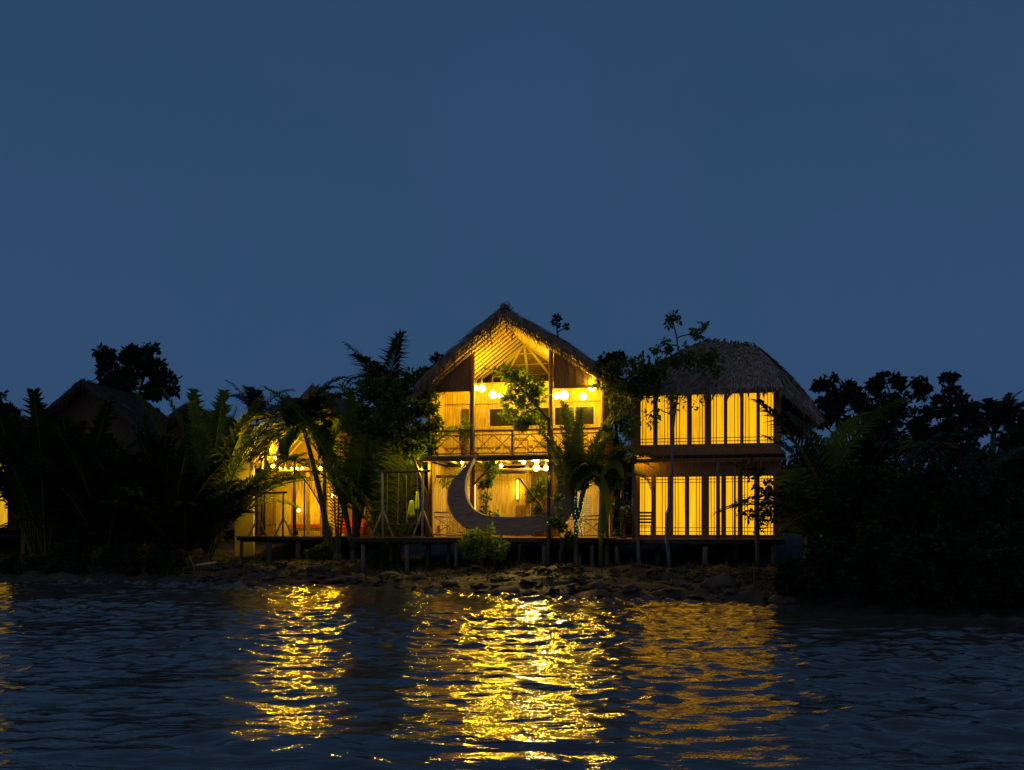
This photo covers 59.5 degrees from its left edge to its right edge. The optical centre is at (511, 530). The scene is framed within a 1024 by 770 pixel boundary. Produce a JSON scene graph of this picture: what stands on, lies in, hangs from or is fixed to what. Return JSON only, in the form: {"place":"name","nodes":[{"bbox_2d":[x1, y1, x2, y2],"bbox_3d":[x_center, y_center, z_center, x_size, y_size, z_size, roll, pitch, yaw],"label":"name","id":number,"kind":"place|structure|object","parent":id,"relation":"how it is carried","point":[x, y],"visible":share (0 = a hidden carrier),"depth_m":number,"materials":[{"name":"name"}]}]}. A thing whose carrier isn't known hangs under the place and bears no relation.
{"place":"outdoors","nodes":[
{"label":"outdoors","id":0,"kind":"place"},
{"bbox_2d":[0,578,1023,769],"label":"river water","id":1,"kind":"structure","parent":0,"point":[240,674],"depth_m":10.59,"materials":[{"name":"blue liquid"}]},
{"bbox_2d":[350,574,364,583],"bbox_3d":[-5.061,1.622,29.595,0.576,0.424,0.623,0,0,-4],"label":"mud rock","id":2,"kind":"object","parent":1,"relation":"in","point":[355,579],"visible":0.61,"depth_m":29.44,"materials":[{"name":"grey stone"}]},
{"bbox_2d":[753,564,755,590],"bbox_3d":[6.206,1.520,22.900,0.084,1.361,0.076,0,0,-22],"label":"mooring stake","id":3,"kind":"object","parent":1,"relation":"in","point":[754,576],"visible":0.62,"depth_m":22.87,"materials":[{"name":"brown wood"}]},
{"bbox_2d":[0,532,1023,616],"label":"muddy bank","id":4,"kind":"structure","parent":0,"point":[792,548],"depth_m":31.08,"materials":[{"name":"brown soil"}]},
{"bbox_2d":[0,389,25,418],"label":"shade tree","id":5,"kind":"object","parent":4,"relation":"on","point":[11,407],"visible":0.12,"depth_m":49.76,"materials":[{"name":"green plant"}]},
{"bbox_2d":[0,419,53,553],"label":"bungalow","id":6,"kind":"object","parent":4,"relation":"on","point":[7,515],"depth_m":43.53,"materials":[{"name":"brown wood"}]},
{"bbox_2d":[0,465,9,527],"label":"window","id":7,"kind":"structure","parent":6,"relation":"in","point":[4,513],"depth_m":43.56,"materials":[{"name":"yellow glass"}]},
{"bbox_2d":[0,387,88,560],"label":"nipa palm","id":8,"kind":"object","parent":4,"relation":"on","point":[36,494],"visible":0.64,"depth_m":37.39,"materials":[{"name":"green plant"}]},
{"bbox_2d":[0,399,119,556],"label":"nipa palm","id":9,"kind":"object","parent":4,"relation":"on","point":[7,493],"visible":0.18,"depth_m":39.15,"materials":[{"name":"green plant"}]},
{"bbox_2d":[0,399,144,542],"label":"nipa palm","id":10,"kind":"object","parent":4,"relation":"on","point":[100,422],"visible":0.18,"depth_m":38.26,"materials":[{"name":"green plant"}]},
{"bbox_2d":[45,377,165,544],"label":"bungalow","id":11,"kind":"object","parent":4,"relation":"on","point":[84,398],"visible":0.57,"depth_m":46.30,"materials":[{"name":"brown wood"}]},
{"bbox_2d":[0,428,215,556],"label":"nipa palm","id":12,"kind":"object","parent":4,"relation":"on","point":[101,524],"visible":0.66,"depth_m":36.34,"materials":[{"name":"green plant"}]},
{"bbox_2d":[90,541,141,574],"bbox_3d":[-14.285,1.009,32.653,1.870,1.395,1.471,0,0,0],"label":"bank shrub","id":13,"kind":"object","parent":4,"relation":"on","point":[118,561],"visible":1,"depth_m":32.27,"materials":[{"name":"green plant"}]},
{"bbox_2d":[44,431,190,557],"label":"nipa palm","id":14,"kind":"object","parent":4,"relation":"on","point":[158,451],"visible":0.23,"depth_m":36.89,"materials":[{"name":"green plant"}]},
{"bbox_2d":[91,342,183,433],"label":"shade tree","id":15,"kind":"object","parent":4,"relation":"on","point":[142,361],"visible":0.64,"depth_m":51.45,"materials":[{"name":"green plant"}]},
{"bbox_2d":[55,412,242,544],"bbox_3d":[-14.704,-1.809,37.743,8.552,6.511,6.044,0,0,-29],"label":"nipa palm","id":16,"kind":"object","parent":4,"relation":"on","point":[171,482],"visible":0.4,"depth_m":36.71,"materials":[{"name":"green plant"}]},
{"bbox_2d":[139,538,187,575],"bbox_3d":[-12.435,0.921,31.944,1.864,1.472,1.356,0,0,0],"label":"bank shrub","id":17,"kind":"object","parent":4,"relation":"on","point":[164,556],"visible":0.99,"depth_m":31.75,"materials":[{"name":"green plant"}]},
{"bbox_2d":[93,477,263,560],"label":"nipa palm","id":18,"kind":"object","parent":4,"relation":"on","point":[186,526],"visible":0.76,"depth_m":35.48,"materials":[{"name":"green plant"}]},
{"bbox_2d":[133,388,265,557],"bbox_3d":[-12.817,-2.496,38.747,5.376,7.570,5.342,0,0,0],"label":"nipa palm","id":19,"kind":"object","parent":4,"relation":"on","point":[207,440],"visible":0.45,"depth_m":37.34,"materials":[{"name":"green plant"}]},
{"bbox_2d":[137,401,264,545],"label":"bungalow","id":20,"kind":"object","parent":4,"relation":"on","point":[170,422],"visible":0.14,"depth_m":45.44,"materials":[{"name":"brown wood"}]},
{"bbox_2d":[234,424,254,555],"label":"plaster wall","id":21,"kind":"structure","parent":4,"relation":"on","point":[243,526],"depth_m":40.20,"materials":[{"name":"brown paint"}]},
{"bbox_2d":[226,380,294,534],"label":"coconut palm","id":22,"kind":"object","parent":4,"relation":"on","point":[252,393],"visible":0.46,"depth_m":49.40,"materials":[{"name":"green plant"}]},
{"bbox_2d":[201,411,331,561],"bbox_3d":[-9.983,-1.722,37.210,5.460,6.390,4.127,0,0,0],"label":"nipa palm","id":23,"kind":"object","parent":4,"relation":"on","point":[220,529],"visible":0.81,"depth_m":36.45,"materials":[{"name":"green plant"}]},
{"bbox_2d":[238,376,349,549],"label":"coconut palm","id":24,"kind":"object","parent":4,"relation":"on","point":[313,404],"visible":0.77,"depth_m":36.23,"materials":[{"name":"green plant"}]},
{"bbox_2d":[236,536,374,560],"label":"wooden deck","id":25,"kind":"structure","parent":4,"relation":"on","point":[269,540],"depth_m":37.61,"materials":[{"name":"brown wood"}]},
{"bbox_2d":[248,491,292,535],"bbox_3d":[-10.194,-0.716,37.787,1.955,1.911,0.283,0,0,8],"label":"bamboo swing","id":26,"kind":"object","parent":25,"relation":"on","point":[283,520],"visible":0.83,"depth_m":37.74,"materials":[{"name":"brown wood"}]},
{"bbox_2d":[258,476,306,535],"bbox_3d":[-9.819,-1.057,38.276,2.152,2.568,0.086,0,0,8],"label":"bamboo rail frame","id":27,"kind":"object","parent":25,"relation":"on","point":[304,506],"visible":0.26,"depth_m":38.10,"materials":[{"name":"brown wood"}]},
{"bbox_2d":[288,524,332,535],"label":"daybed","id":28,"kind":"object","parent":25,"relation":"on","point":[313,527],"visible":0.55,"depth_m":41.29,"materials":[{"name":"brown wood"}]},
{"bbox_2d":[245,383,383,535],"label":"gabled bungalow","id":29,"kind":"object","parent":25,"relation":"on","point":[293,516],"visible":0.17,"depth_m":41.13,"materials":[{"name":"wood"}]},
{"bbox_2d":[339,517,363,535],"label":"sofa","id":30,"kind":"object","parent":25,"relation":"on","point":[344,530],"visible":0.39,"depth_m":40.13,"materials":[{"name":"red fabric"}]},
{"bbox_2d":[266,416,349,559],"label":"nipa palm","id":31,"kind":"object","parent":4,"relation":"on","point":[337,555],"visible":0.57,"depth_m":35.82,"materials":[{"name":"green plant"}]},
{"bbox_2d":[305,564,331,571],"bbox_3d":[-6.648,1.310,30.843,0.833,0.337,0.575,0,0,-38],"label":"mud rock","id":32,"kind":"object","parent":4,"relation":"on","point":[312,568],"visible":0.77,"depth_m":30.65,"materials":[{"name":"grey stone"}]},
{"bbox_2d":[297,418,344,541],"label":"nipa palm","id":33,"kind":"object","parent":4,"relation":"on","point":[337,422],"visible":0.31,"depth_m":37.16,"materials":[{"name":"green plant"}]},
{"bbox_2d":[302,540,342,560],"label":"bank shrub","id":34,"kind":"object","parent":4,"relation":"on","point":[323,551],"visible":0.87,"depth_m":35.99,"materials":[{"name":"green plant"}]},
{"bbox_2d":[259,385,395,562],"bbox_3d":[-6.245,-2.144,35.769,7.249,7.112,7.138,0,0,0],"label":"nipa palm","id":35,"kind":"object","parent":4,"relation":"on","point":[352,465],"visible":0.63,"depth_m":34.75,"materials":[{"name":"green plant"}]},
{"bbox_2d":[239,382,516,550],"bbox_3d":[-4.922,-2.007,34.922,10.185,6.858,7.172,0,0,0],"label":"nipa palm","id":36,"kind":"object","parent":4,"relation":"on","point":[395,502],"visible":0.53,"depth_m":33.97,"materials":[{"name":"green plant"}]},
{"bbox_2d":[343,329,415,549],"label":"coconut palm","id":37,"kind":"object","parent":4,"relation":"on","point":[377,367],"visible":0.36,"depth_m":35.17,"materials":[{"name":"green plant"}]},
{"bbox_2d":[378,571,400,576],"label":"mud rock","id":38,"kind":"object","parent":4,"relation":"on","point":[387,574],"visible":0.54,"depth_m":29.65,"materials":[{"name":"grey stone"}]},
{"bbox_2d":[349,365,444,565],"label":"shade tree","id":39,"kind":"object","parent":4,"relation":"on","point":[379,426],"visible":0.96,"depth_m":31.90,"materials":[{"name":"green plant"}]},
{"bbox_2d":[415,351,443,462],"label":"shade tree","id":40,"kind":"object","parent":4,"relation":"on","point":[435,358],"visible":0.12,"depth_m":41.76,"materials":[{"name":"green plant"}]},
{"bbox_2d":[441,579,458,586],"bbox_3d":[-1.828,1.601,26.832,0.628,0.315,0.530,0,0,27],"label":"mud rock","id":41,"kind":"object","parent":4,"relation":"on","point":[450,582],"visible":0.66,"depth_m":26.66,"materials":[{"name":"grey stone"}]},
{"bbox_2d":[172,558,779,602],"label":"mud clods","id":42,"kind":"object","parent":4,"relation":"on","point":[651,576],"visible":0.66,"depth_m":27.95,"materials":[{"name":"brown soil"}]},
{"bbox_2d":[455,521,510,567],"bbox_3d":[-0.987,0.528,29.978,1.911,1.740,1.351,0,0,0],"label":"leafy shrub","id":43,"kind":"object","parent":4,"relation":"on","point":[472,544],"visible":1,"depth_m":29.73,"materials":[{"name":"green plant"}]},
{"bbox_2d":[348,536,619,571],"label":"wooden deck","id":44,"kind":"structure","parent":4,"relation":"on","point":[448,541],"depth_m":31.32,"materials":[{"name":"brown wood"}]},
{"bbox_2d":[371,469,433,536],"bbox_3d":[-3.866,-0.956,31.580,2.291,2.396,0.283,0,0,10],"label":"bamboo swing","id":45,"kind":"object","parent":44,"relation":"on","point":[382,515],"visible":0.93,"depth_m":31.53,"materials":[{"name":"brown wood"}]},
{"bbox_2d":[438,513,450,536],"bbox_3d":[-2.535,-0.245,33.429,0.440,0.951,0.474,0,0,-19],"label":"bamboo chair","id":46,"kind":"object","parent":44,"relation":"on","point":[445,525],"visible":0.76,"depth_m":33.63,"materials":[{"name":"brown wood"}]},
{"bbox_2d":[447,453,575,535],"bbox_3d":[0.006,-1.284,31.319,4.542,2.894,0.707,0,0,10],"label":"crescent moon frame","id":47,"kind":"object","parent":44,"relation":"on","point":[465,513],"visible":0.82,"depth_m":31.12,"materials":[{"name":"brown wood"}]},
{"bbox_2d":[405,301,626,536],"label":"thatched house","id":48,"kind":"structure","parent":44,"relation":"on","point":[501,334],"depth_m":33.44,"materials":[{"name":"wood"}]},
{"bbox_2d":[407,475,414,517],"bbox_3d":[-3.656,-1.250,32.596,0.320,1.536,0.144,0,0,10],"label":"hanging garment","id":49,"kind":"object","parent":48,"relation":"hanging from","point":[411,511],"visible":1,"depth_m":32.59,"materials":[{"name":"fabric"}]},
{"bbox_2d":[454,416,469,454],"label":"potted plant","id":50,"kind":"object","parent":48,"relation":"on","point":[465,446],"visible":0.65,"depth_m":32.54,"materials":[{"name":"green plant"}]},
{"bbox_2d":[462,409,468,444],"bbox_3d":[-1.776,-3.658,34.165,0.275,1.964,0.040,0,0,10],"label":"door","id":51,"kind":"structure","parent":48,"relation":"in","point":[465,412],"depth_m":34.14,"materials":[{"name":"brown wood"}]},
{"bbox_2d":[477,461,501,516],"bbox_3d":[-0.815,-1.250,32.210,0.947,2.777,0.931,0,0,0],"label":"climbing plant","id":52,"kind":"object","parent":48,"relation":"attached to","point":[490,476],"visible":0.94,"depth_m":32.15,"materials":[{"name":"green plant"}]},
{"bbox_2d":[494,432,510,454],"bbox_3d":[-0.342,-3.151,32.940,0.440,0.951,0.474,0,0,44],"label":"bamboo chair","id":53,"kind":"object","parent":48,"relation":"on","point":[505,442],"visible":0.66,"depth_m":33.01,"materials":[{"name":"beige wood"}]},
{"bbox_2d":[516,478,518,500],"bbox_3d":[0.213,-1.607,34.698,0.100,0.880,0.110,0,0,10],"label":"wall lamp","id":54,"kind":"object","parent":48,"relation":"attached to","point":[517,489],"visible":0.97,"depth_m":34.70,"materials":[{"name":"yellow glass"}]},
{"bbox_2d":[510,438,528,454],"bbox_3d":[0.280,-3.016,32.716,0.640,0.680,0.640,0,0,10],"label":"table","id":55,"kind":"object","parent":48,"relation":"on","point":[521,439],"visible":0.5,"depth_m":32.49,"materials":[{"name":"brown wood"}]},
{"bbox_2d":[488,405,594,427],"bbox_3d":[1.105,-4.296,33.701,4.068,0.750,0.072,0,0,10],"label":"window","id":56,"kind":"structure","parent":48,"relation":"in","point":[494,420],"depth_m":33.66,"materials":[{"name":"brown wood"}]},
{"bbox_2d":[559,389,567,399],"bbox_3d":[1.853,-5.207,32.033,0.336,1.048,0.336,0,0,0],"label":"pendant bulb","id":57,"kind":"object","parent":48,"relation":"hanging from","point":[563,394],"visible":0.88,"depth_m":31.93,"materials":[{"name":"glass"}]},
{"bbox_2d":[524,471,553,535],"bbox_3d":[0.988,-1.089,33.462,1.177,2.564,0.711,0,0,31],"label":"indoor plant","id":58,"kind":"object","parent":44,"relation":"on","point":[537,494],"visible":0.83,"depth_m":33.47,"materials":[{"name":"green plant"}]},
{"bbox_2d":[490,585,519,595],"bbox_3d":[-0.203,1.722,24.935,0.669,0.399,0.948,0,0,-40],"label":"mud rock","id":59,"kind":"object","parent":4,"relation":"on","point":[502,589],"visible":0.6,"depth_m":24.71,"materials":[{"name":"grey stone"}]},
{"bbox_2d":[0,421,1022,534],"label":"woods","id":60,"kind":"object","parent":4,"relation":"on","point":[628,493],"visible":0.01,"depth_m":55.73,"materials":[{"name":"green plant"}]},
{"bbox_2d":[481,361,551,563],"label":"sapling","id":61,"kind":"object","parent":4,"relation":"on","point":[532,391],"visible":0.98,"depth_m":30.80,"materials":[{"name":"green plant"}]},
{"bbox_2d":[550,313,569,336],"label":"shade tree","id":62,"kind":"object","parent":4,"relation":"on","point":[557,316],"visible":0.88,"depth_m":40.98,"materials":[{"name":"green plant"}]},
{"bbox_2d":[546,493,575,562],"bbox_3d":[1.611,0.037,29.657,0.994,2.635,0.821,0,0,0],"label":"leafy shrub","id":63,"kind":"object","parent":4,"relation":"on","point":[555,521],"visible":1,"depth_m":29.64,"materials":[{"name":"green plant"}]},
{"bbox_2d":[530,400,623,565],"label":"coconut palm","id":64,"kind":"object","parent":4,"relation":"on","point":[573,442],"visible":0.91,"depth_m":29.77,"materials":[{"name":"green plant"}]},
{"bbox_2d":[574,496,583,535],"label":"fairy lights","id":65,"kind":"object","parent":64,"relation":"attached to","point":[578,517],"visible":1,"depth_m":30.01,"materials":[{"name":"plastic"}]},
{"bbox_2d":[588,580,607,589],"bbox_3d":[2.376,1.558,24.607,0.575,0.433,0.451,0,0,-32],"label":"mud rock","id":66,"kind":"object","parent":4,"relation":"on","point":[599,584],"visible":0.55,"depth_m":24.46,"materials":[{"name":"grey stone"}]},
{"bbox_2d":[576,460,623,567],"bbox_3d":[2.903,-0.510,29.756,1.581,3.688,0.468,0,0,0],"label":"banana plant","id":67,"kind":"object","parent":4,"relation":"on","point":[604,503],"visible":0.97,"depth_m":29.66,"materials":[{"name":"green plant"}]},
{"bbox_2d":[546,445,659,565],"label":"areca palm","id":68,"kind":"object","parent":4,"relation":"on","point":[618,453],"visible":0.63,"depth_m":29.87,"materials":[{"name":"green plant"}]},
{"bbox_2d":[597,349,644,536],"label":"shade tree","id":69,"kind":"object","parent":4,"relation":"on","point":[611,356],"visible":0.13,"depth_m":40.80,"materials":[{"name":"green plant"}]},
{"bbox_2d":[591,350,667,563],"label":"shade tree","id":70,"kind":"object","parent":4,"relation":"on","point":[613,368],"visible":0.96,"depth_m":29.89,"materials":[{"name":"green plant"}]},
{"bbox_2d":[622,584,639,592],"bbox_3d":[3.159,1.536,23.807,0.464,0.262,0.555,0,0,35],"label":"mud rock","id":71,"kind":"object","parent":4,"relation":"on","point":[627,588],"visible":0.96,"depth_m":23.65,"materials":[{"name":"grey stone"}]},
{"bbox_2d":[642,309,726,567],"bbox_3d":[5.616,-2.970,29.375,2.881,8.596,1.578,0,0,0],"label":"sapling","id":72,"kind":"object","parent":4,"relation":"on","point":[678,361],"visible":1,"depth_m":29.35,"materials":[{"name":"green plant"}]},
{"bbox_2d":[612,537,785,564],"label":"wooden deck","id":73,"kind":"structure","parent":4,"relation":"on","point":[712,542],"depth_m":29.57,"materials":[{"name":"red wood"}]},
{"bbox_2d":[623,512,652,538],"bbox_3d":[4.273,-0.198,30.370,0.989,0.920,0.545,0,0,11],"label":"slatted bench","id":74,"kind":"object","parent":73,"relation":"on","point":[651,528],"visible":0.84,"depth_m":30.50,"materials":[{"name":"brown wood"}]},
{"bbox_2d":[619,337,827,538],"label":"house","id":75,"kind":"structure","parent":73,"relation":"on","point":[717,436],"depth_m":30.50,"materials":[{"name":"red wood"}]},
{"bbox_2d":[640,477,650,534],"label":"window","id":76,"kind":"structure","parent":75,"relation":"in","point":[645,491],"depth_m":30.96,"materials":[{"name":"yellow glass"}]},
{"bbox_2d":[641,396,652,444],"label":"window","id":77,"kind":"structure","parent":75,"relation":"in","point":[646,435],"depth_m":30.96,"materials":[{"name":"yellow glass"}]},
{"bbox_2d":[656,477,667,534],"bbox_3d":[5.154,-0.862,30.851,0.391,1.985,0.055,0,0,11],"label":"window","id":78,"kind":"structure","parent":75,"relation":"in","point":[661,482],"depth_m":30.87,"materials":[{"name":"yellow glass"}]},
{"bbox_2d":[658,395,669,444],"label":"window","id":79,"kind":"structure","parent":75,"relation":"in","point":[664,425],"depth_m":30.84,"materials":[{"name":"yellow glass"}]},
{"bbox_2d":[673,477,684,534],"bbox_3d":[5.737,-0.862,30.737,0.388,1.985,0.055,0,0,11],"label":"window","id":80,"kind":"structure","parent":75,"relation":"in","point":[678,482],"depth_m":30.75,"materials":[{"name":"yellow glass"}]},
{"bbox_2d":[674,395,686,443],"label":"window","id":81,"kind":"structure","parent":75,"relation":"in","point":[680,428],"depth_m":30.73,"materials":[{"name":"yellow glass"}]},
{"bbox_2d":[689,477,700,534],"bbox_3d":[6.264,-0.862,30.635,0.407,1.985,0.055,0,0,11],"label":"window","id":82,"kind":"structure","parent":75,"relation":"in","point":[694,482],"depth_m":30.65,"materials":[{"name":"yellow glass"}]},
{"bbox_2d":[692,394,704,443],"bbox_3d":[6.358,-3.812,30.616,0.428,1.690,0.055,0,0,11],"label":"window","id":83,"kind":"structure","parent":75,"relation":"in","point":[698,417],"depth_m":30.63,"materials":[{"name":"yellow glass"}]},
{"bbox_2d":[709,476,720,534],"bbox_3d":[6.923,-0.862,30.507,0.403,1.985,0.055,0,0,11],"label":"window","id":84,"kind":"structure","parent":75,"relation":"in","point":[712,480],"depth_m":30.52,"materials":[{"name":"yellow glass"}]},
{"bbox_2d":[711,394,723,443],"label":"window","id":85,"kind":"structure","parent":75,"relation":"in","point":[717,404],"depth_m":30.50,"materials":[{"name":"yellow glass"}]},
{"bbox_2d":[726,476,737,534],"bbox_3d":[7.458,-0.862,30.403,0.390,1.985,0.055,0,0,11],"label":"window","id":86,"kind":"structure","parent":75,"relation":"in","point":[729,479],"depth_m":30.42,"materials":[{"name":"yellow glass"}]},
{"bbox_2d":[727,393,739,442],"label":"window","id":87,"kind":"structure","parent":75,"relation":"in","point":[733,403],"depth_m":30.41,"materials":[{"name":"yellow glass"}]},
{"bbox_2d":[743,476,753,534],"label":"window","id":88,"kind":"structure","parent":75,"relation":"in","point":[747,529],"depth_m":30.31,"materials":[{"name":"yellow glass"}]},
{"bbox_2d":[744,393,755,442],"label":"window","id":89,"kind":"structure","parent":75,"relation":"in","point":[749,405],"depth_m":30.30,"materials":[{"name":"yellow glass"}]},
{"bbox_2d":[760,393,772,442],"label":"window","id":90,"kind":"structure","parent":75,"relation":"in","point":[765,430],"depth_m":30.20,"materials":[{"name":"yellow glass"}]},
{"bbox_2d":[760,476,772,534],"bbox_3d":[8.573,-0.862,30.187,0.437,1.985,0.055,0,0,11],"label":"window","id":91,"kind":"structure","parent":75,"relation":"in","point":[769,530],"depth_m":30.19,"materials":[{"name":"yellow glass"}]},
{"bbox_2d":[701,574,735,589],"bbox_3d":[5.543,1.417,24.129,1.006,0.495,0.778,0,0,-7],"label":"mud rock","id":92,"kind":"object","parent":4,"relation":"on","point":[718,581],"visible":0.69,"depth_m":24.00,"materials":[{"name":"grey stone"}]},
{"bbox_2d":[740,586,762,590],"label":"mud rock","id":93,"kind":"object","parent":4,"relation":"on","point":[747,588],"visible":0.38,"depth_m":22.99,"materials":[{"name":"grey stone"}]},
{"bbox_2d":[734,457,781,567],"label":"sapling","id":94,"kind":"object","parent":4,"relation":"on","point":[759,515],"visible":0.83,"depth_m":28.29,"materials":[{"name":"green plant"}]},
{"bbox_2d":[767,592,806,603],"bbox_3d":[6.775,1.652,21.683,1.154,0.419,0.682,0,0,-27],"label":"mud rock","id":95,"kind":"object","parent":4,"relation":"on","point":[781,599],"visible":0.37,"depth_m":21.47,"materials":[{"name":"grey stone"}]},
{"bbox_2d":[771,556,820,599],"bbox_3d":[6.878,1.152,21.677,1.207,1.066,0.986,0,0,0],"label":"mangrove shrub","id":96,"kind":"object","parent":4,"relation":"on","point":[787,580],"visible":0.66,"depth_m":21.46,"materials":[{"name":"green plant"}]},
{"bbox_2d":[808,371,873,463],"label":"shade tree","id":97,"kind":"object","parent":4,"relation":"on","point":[833,402],"visible":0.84,"depth_m":40.58,"materials":[{"name":"green plant"}]},
{"bbox_2d":[711,397,1007,547],"bbox_3d":[10.001,-1.210,25.676,8.694,5.215,7.406,0,0,0],"label":"nipa palm","id":98,"kind":"object","parent":4,"relation":"on","point":[877,451],"visible":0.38,"depth_m":24.69,"materials":[{"name":"green plant"}]},
{"bbox_2d":[770,398,958,558],"bbox_3d":[9.887,-1.310,27.076,6.064,5.221,6.577,0,0,37],"label":"nipa palm","id":99,"kind":"object","parent":4,"relation":"on","point":[845,433],"visible":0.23,"depth_m":26.46,"materials":[{"name":"green plant"}]},
{"bbox_2d":[853,370,945,461],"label":"shade tree","id":100,"kind":"object","parent":4,"relation":"on","point":[874,387],"visible":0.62,"depth_m":32.82,"materials":[{"name":"green plant"}]},
{"bbox_2d":[777,442,1023,555],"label":"nipa palm","id":101,"kind":"object","parent":4,"relation":"on","point":[949,464],"visible":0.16,"depth_m":23.52,"materials":[{"name":"green plant"}]},
{"bbox_2d":[915,370,992,459],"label":"shade tree","id":102,"kind":"object","parent":4,"relation":"on","point":[966,418],"visible":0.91,"depth_m":31.80,"materials":[{"name":"green plant"}]},
{"bbox_2d":[952,390,1023,515],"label":"fan palm","id":103,"kind":"object","parent":4,"relation":"on","point":[996,413],"visible":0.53,"depth_m":33.42,"materials":[{"name":"green plant"}]},
{"bbox_2d":[974,408,1023,493],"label":"shade tree","id":104,"kind":"object","parent":4,"relation":"on","point":[1010,471],"visible":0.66,"depth_m":28.79,"materials":[{"name":"green plant"}]},
{"bbox_2d":[0,0,1023,524],"label":"sky","id":105,"kind":"structure","parent":0,"point":[247,190],"materials":[{"name":"blue"}]},
{"bbox_2d":[528,432,543,453],"bbox_3d":[0.882,-3.151,32.724,0.440,0.951,0.474,0,0,-24],"label":"bamboo chair","id":106,"kind":"object","parent":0,"point":[537,438],"visible":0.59,"depth_m":32.85,"materials":[{"name":"beige wood"}]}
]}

